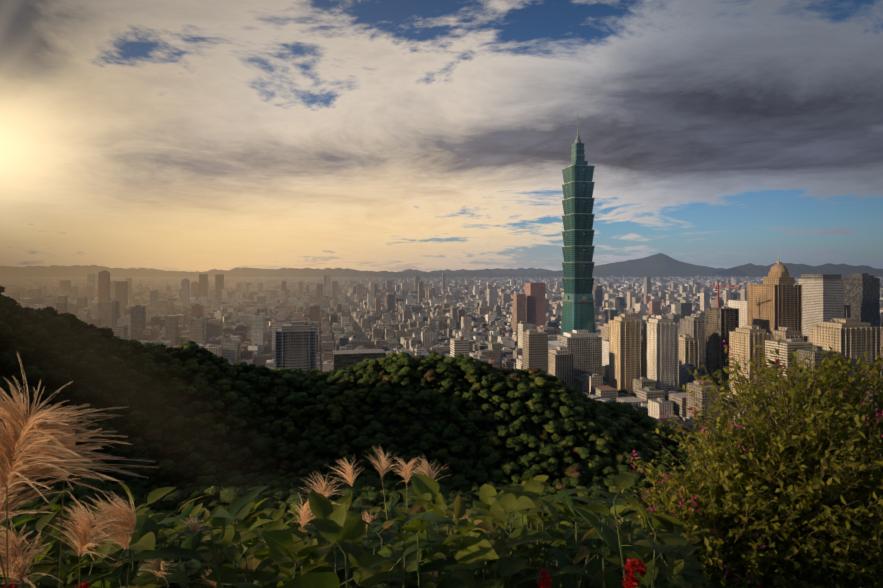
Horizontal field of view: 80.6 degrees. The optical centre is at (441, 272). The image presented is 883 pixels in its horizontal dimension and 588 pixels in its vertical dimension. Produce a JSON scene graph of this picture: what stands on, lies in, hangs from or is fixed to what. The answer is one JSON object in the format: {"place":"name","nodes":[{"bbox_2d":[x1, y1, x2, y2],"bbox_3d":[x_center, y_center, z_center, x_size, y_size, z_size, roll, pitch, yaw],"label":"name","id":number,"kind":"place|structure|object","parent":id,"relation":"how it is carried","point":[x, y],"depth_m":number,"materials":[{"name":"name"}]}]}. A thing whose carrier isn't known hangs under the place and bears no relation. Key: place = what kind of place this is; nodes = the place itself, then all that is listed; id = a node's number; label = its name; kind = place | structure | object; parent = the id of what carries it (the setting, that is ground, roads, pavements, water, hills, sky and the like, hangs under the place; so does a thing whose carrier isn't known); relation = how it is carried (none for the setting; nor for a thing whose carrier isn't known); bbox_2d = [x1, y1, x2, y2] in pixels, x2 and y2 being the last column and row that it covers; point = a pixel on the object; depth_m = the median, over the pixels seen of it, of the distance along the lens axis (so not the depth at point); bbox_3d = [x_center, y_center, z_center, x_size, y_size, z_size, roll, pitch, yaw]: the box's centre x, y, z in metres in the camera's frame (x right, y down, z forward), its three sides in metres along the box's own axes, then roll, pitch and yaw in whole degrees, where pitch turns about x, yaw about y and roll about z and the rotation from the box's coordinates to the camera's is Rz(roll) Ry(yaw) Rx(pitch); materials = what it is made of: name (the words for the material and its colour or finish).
{"place":"outdoors","nodes":[
{"label":"outdoors","id":0,"kind":"place"},
{"bbox_2d":[6,466,627,587],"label":"grass","id":1,"kind":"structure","parent":0,"point":[133,525],"depth_m":2.04,"materials":[{"name":"green plant"}]},
{"bbox_2d":[0,351,634,587],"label":"grass plumes","id":2,"kind":"object","parent":1,"relation":"attached to","point":[29,445],"depth_m":1.27,"materials":[{"name":"beige plant"}]},
{"bbox_2d":[4,473,713,587],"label":"leafy plants","id":3,"kind":"object","parent":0,"point":[343,526],"depth_m":2.28,"materials":[{"name":"green plant"}]},
{"bbox_2d":[76,558,646,587],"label":"red flowers","id":4,"kind":"object","parent":3,"relation":"attached to","point":[630,567],"depth_m":1.86,"materials":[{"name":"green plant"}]},
{"bbox_2d":[0,286,881,571],"bbox_3d":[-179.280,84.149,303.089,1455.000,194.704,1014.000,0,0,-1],"label":"hill terrain","id":5,"kind":"structure","parent":0,"point":[141,392],"depth_m":393.23,"materials":[{"name":"green plant"}]},
{"bbox_2d":[1,320,882,489],"bbox_3d":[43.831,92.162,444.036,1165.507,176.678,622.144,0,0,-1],"label":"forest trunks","id":6,"kind":"object","parent":5,"relation":"on","point":[258,455],"depth_m":386.84,"materials":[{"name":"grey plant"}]},
{"bbox_2d":[588,394,841,450],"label":"low buildings","id":7,"kind":"structure","parent":5,"relation":"on","point":[689,422],"depth_m":595.92,"materials":[{"name":"beige concrete"}]},
{"bbox_2d":[0,256,882,476],"bbox_3d":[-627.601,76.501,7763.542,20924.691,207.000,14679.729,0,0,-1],"label":"city buildings","id":8,"kind":"structure","parent":0,"point":[650,340],"depth_m":1185.70,"materials":[{"name":"beige concrete"}]},
{"bbox_2d":[0,253,882,277],"bbox_3d":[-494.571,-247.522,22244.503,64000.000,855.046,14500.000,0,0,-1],"label":"mountains","id":9,"kind":"structure","parent":0,"point":[659,265],"depth_m":18110.12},
{"bbox_2d":[0,277,882,435],"bbox_3d":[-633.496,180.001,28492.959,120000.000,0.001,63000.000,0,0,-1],"label":"city ground","id":10,"kind":"structure","parent":0,"point":[264,356],"depth_m":1728.77,"materials":[{"name":"grey concrete"}]},
{"bbox_2d":[548,128,595,351],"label":"skyscraper","id":11,"kind":"structure","parent":10,"relation":"on","point":[578,300],"depth_m":1084.64,"materials":[{"name":"green glass"}]},
{"bbox_2d":[0,0,882,271],"label":"sky","id":12,"kind":"structure","parent":0,"point":[166,135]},
{"bbox_2d":[298,546,773,587],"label":"ground","id":13,"kind":"structure","parent":0,"point":[717,584],"depth_m":4.58,"materials":[{"name":"soil"}]},
{"bbox_2d":[596,336,882,587],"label":"bush","id":14,"kind":"object","parent":13,"relation":"on","point":[734,509],"depth_m":5.38,"materials":[{"name":"green plant"}]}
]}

